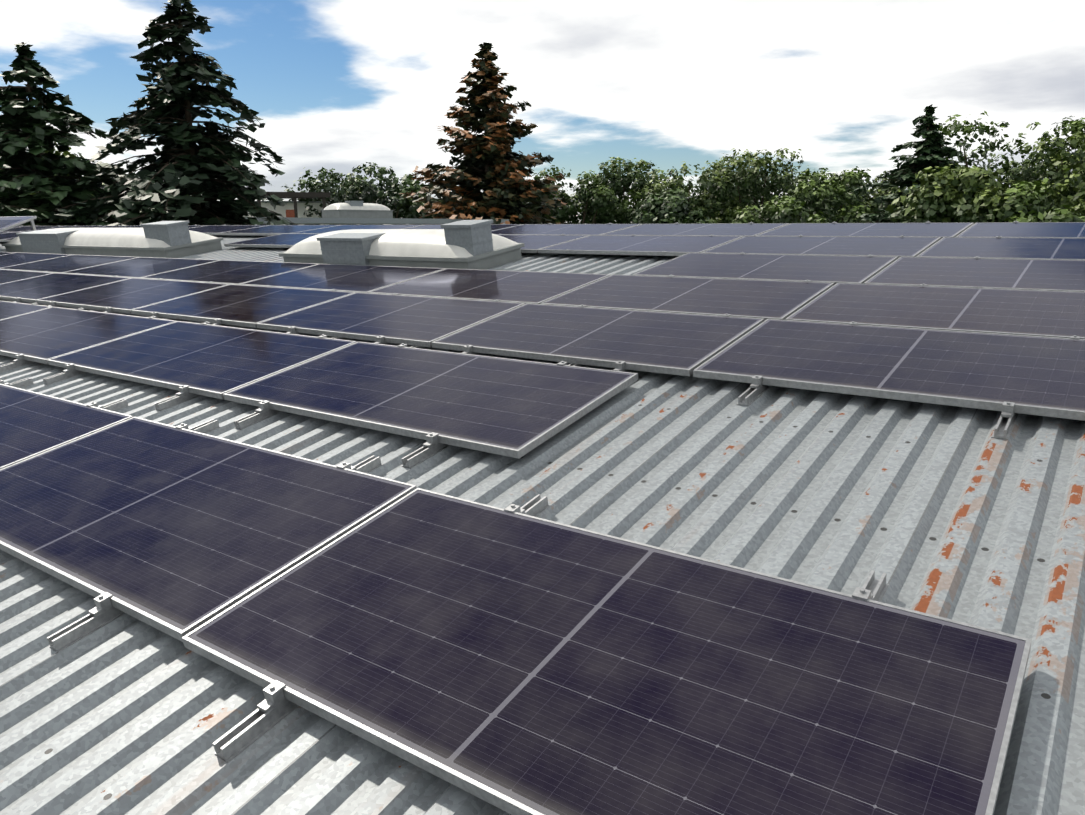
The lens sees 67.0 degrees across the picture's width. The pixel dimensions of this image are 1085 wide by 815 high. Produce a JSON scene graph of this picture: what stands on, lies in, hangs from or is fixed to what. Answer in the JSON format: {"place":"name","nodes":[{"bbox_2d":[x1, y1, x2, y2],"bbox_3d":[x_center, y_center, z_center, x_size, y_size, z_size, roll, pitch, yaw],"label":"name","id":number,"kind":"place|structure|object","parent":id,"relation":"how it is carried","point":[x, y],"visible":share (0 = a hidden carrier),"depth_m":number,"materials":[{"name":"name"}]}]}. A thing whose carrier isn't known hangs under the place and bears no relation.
{"place":"outdoors","nodes":[
{"label":"outdoors","id":0,"kind":"place"},
{"bbox_2d":[0,235,1084,814],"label":"roof sheet","id":1,"kind":"object","parent":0,"point":[954,513],"visible":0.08,"depth_m":2.74,"materials":[{"name":"grey metal"}]},
{"bbox_2d":[0,0,1084,224],"label":"sky","id":2,"kind":"structure","parent":0,"point":[339,85],"materials":[{"name":"white"}]},
{"bbox_3d":[-6.230,-2.728,23.399,51.000,7.146,11.861,9,27,35],"label":"roof","id":3,"kind":"object","parent":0,"visible":0},
{"bbox_2d":[0,216,36,231],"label":"solar panel frame","id":4,"kind":"object","parent":3,"relation":"on","point":[31,220],"visible":0.41,"depth_m":13.73,"materials":[{"name":"silver metal"}]},
{"bbox_2d":[0,216,34,229],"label":"solar panel","id":5,"kind":"object","parent":4,"relation":"on","point":[5,222],"visible":1,"depth_m":13.90,"materials":[{"name":"blue glass"}]},
{"bbox_2d":[1,221,222,257],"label":"skylight","id":6,"kind":"object","parent":3,"relation":"on","point":[169,239],"visible":0.98,"depth_m":11.61},
{"bbox_2d":[245,201,508,224],"bbox_3d":[-8.111,-7.993,33.652,12.000,0.880,6.500,-10,16,-39],"label":"skylight","id":7,"kind":"object","parent":3,"relation":"on","point":[354,212],"visible":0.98,"depth_m":31.96},
{"bbox_2d":[279,220,524,269],"bbox_3d":[-1.604,-1.757,8.792,2.810,0.522,0.931,9,27,35],"label":"skylight","id":8,"kind":"object","parent":3,"relation":"on","point":[470,244],"visible":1,"depth_m":8.25},
{"bbox_2d":[0,221,1079,762],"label":"mounting brackets","id":9,"kind":"object","parent":3,"relation":"attached to","point":[270,711],"visible":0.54,"depth_m":3.31,"materials":[{"name":"metal"}]},
{"bbox_2d":[0,222,1084,814],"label":"solar panel frames","id":10,"kind":"structure","parent":9,"relation":"on","point":[412,756],"depth_m":3.93,"materials":[{"name":"metal"}]},
{"bbox_2d":[0,301,1025,814],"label":"solar panels","id":11,"kind":"object","parent":10,"relation":"on","point":[542,667],"visible":1,"depth_m":2.40,"materials":[{"name":"blue glass"}]},
{"bbox_2d":[0,223,1084,410],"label":"solar panels","id":12,"kind":"object","parent":10,"relation":"on","point":[1037,371],"visible":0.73,"depth_m":5.83,"materials":[{"name":"blue glass"}]},
{"label":"ground","id":13,"kind":"structure","parent":0,"visible":0},
{"bbox_2d":[0,161,51,225],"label":"conifer tree","id":14,"kind":"object","parent":13,"relation":"on","point":[40,214],"visible":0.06,"depth_m":21.30,"materials":[{"name":"green plant"}]},
{"bbox_2d":[0,141,110,224],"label":"broadleaf tree","id":15,"kind":"object","parent":13,"relation":"on","point":[66,154],"visible":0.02,"depth_m":33.00,"materials":[{"name":"green plant"}]},
{"bbox_2d":[0,42,126,225],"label":"conifer tree","id":16,"kind":"object","parent":13,"relation":"on","point":[26,173],"visible":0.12,"depth_m":24.02,"materials":[{"name":"green plant"}]},
{"bbox_2d":[47,0,295,225],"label":"conifer tree","id":17,"kind":"object","parent":13,"relation":"on","point":[210,168],"visible":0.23,"depth_m":23.08,"materials":[{"name":"green plant"}]},
{"bbox_2d":[243,192,330,224],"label":"white house","id":18,"kind":"structure","parent":13,"relation":"on","point":[294,208],"depth_m":53.48,"materials":[{"name":"grey"}]},
{"bbox_2d":[334,173,379,224],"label":"broadleaf tree","id":19,"kind":"object","parent":13,"relation":"on","point":[353,188],"depth_m":62.21,"materials":[{"name":"green plant"}]},
{"bbox_2d":[282,162,438,224],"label":"broadleaf tree","id":20,"kind":"object","parent":13,"relation":"on","point":[371,192],"visible":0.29,"depth_m":54.53,"materials":[{"name":"green plant"}]},
{"bbox_2d":[393,177,447,218],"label":"broadleaf tree","id":21,"kind":"object","parent":13,"relation":"on","point":[411,203],"visible":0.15,"depth_m":56.98,"materials":[{"name":"green plant"}]},
{"bbox_2d":[395,42,568,224],"bbox_3d":[-2.426,-8.367,39.373,11.738,16.895,11.588,9,15,35],"label":"conifer tree","id":22,"kind":"object","parent":13,"relation":"on","point":[491,164],"visible":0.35,"depth_m":37.16,"materials":[{"name":"brown plant"}]},
{"bbox_2d":[517,165,621,223],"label":"broadleaf tree","id":23,"kind":"object","parent":13,"relation":"on","point":[594,196],"visible":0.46,"depth_m":62.69,"materials":[{"name":"green plant"}]},
{"bbox_2d":[560,157,686,223],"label":"broadleaf tree","id":24,"kind":"object","parent":13,"relation":"on","point":[619,185],"visible":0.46,"depth_m":64.87,"materials":[{"name":"green plant"}]},
{"bbox_2d":[628,188,712,223],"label":"bush","id":25,"kind":"object","parent":13,"relation":"on","point":[672,207],"visible":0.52,"depth_m":54.74,"materials":[{"name":"green plant"}]},
{"bbox_2d":[638,161,749,223],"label":"broadleaf tree","id":26,"kind":"object","parent":13,"relation":"on","point":[705,199],"visible":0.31,"depth_m":62.04,"materials":[{"name":"green plant"}]},
{"bbox_2d":[697,148,803,220],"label":"broadleaf tree","id":27,"kind":"object","parent":13,"relation":"on","point":[749,182],"visible":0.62,"depth_m":63.42,"materials":[{"name":"green plant"}]},
{"bbox_2d":[732,195,828,223],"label":"bush","id":28,"kind":"object","parent":13,"relation":"on","point":[786,210],"visible":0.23,"depth_m":51.08,"materials":[{"name":"green plant"}]},
{"bbox_2d":[757,165,877,222],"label":"broadleaf tree","id":29,"kind":"object","parent":13,"relation":"on","point":[838,195],"visible":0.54,"depth_m":59.18,"materials":[{"name":"green plant"}]},
{"bbox_2d":[830,171,908,221],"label":"broadleaf tree","id":30,"kind":"object","parent":13,"relation":"on","point":[869,203],"visible":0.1,"depth_m":63.08,"materials":[{"name":"green plant"}]},
{"bbox_2d":[854,104,961,222],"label":"conifer tree","id":31,"kind":"object","parent":13,"relation":"on","point":[931,152],"visible":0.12,"depth_m":43.39,"materials":[{"name":"green plant"}]},
{"bbox_2d":[885,163,1018,223],"bbox_3d":[19.867,-5.886,40.110,5.937,11.722,7.032,-1,12,-3],"label":"bush","id":32,"kind":"object","parent":13,"relation":"on","point":[962,194],"visible":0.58,"depth_m":38.67,"materials":[{"name":"green plant"}]},
{"bbox_2d":[879,111,1084,212],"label":"broadleaf tree","id":33,"kind":"object","parent":13,"relation":"on","point":[1077,125],"visible":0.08,"depth_m":45.82,"materials":[{"name":"green plant"}]},
{"bbox_2d":[985,178,1084,221],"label":"bush","id":34,"kind":"object","parent":13,"relation":"on","point":[1034,206],"visible":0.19,"depth_m":36.21,"materials":[{"name":"green plant"}]},
{"bbox_2d":[995,128,1084,221],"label":"broadleaf tree","id":35,"kind":"object","parent":13,"relation":"on","point":[1063,182],"visible":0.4,"depth_m":41.17,"materials":[{"name":"green plant"}]}
]}

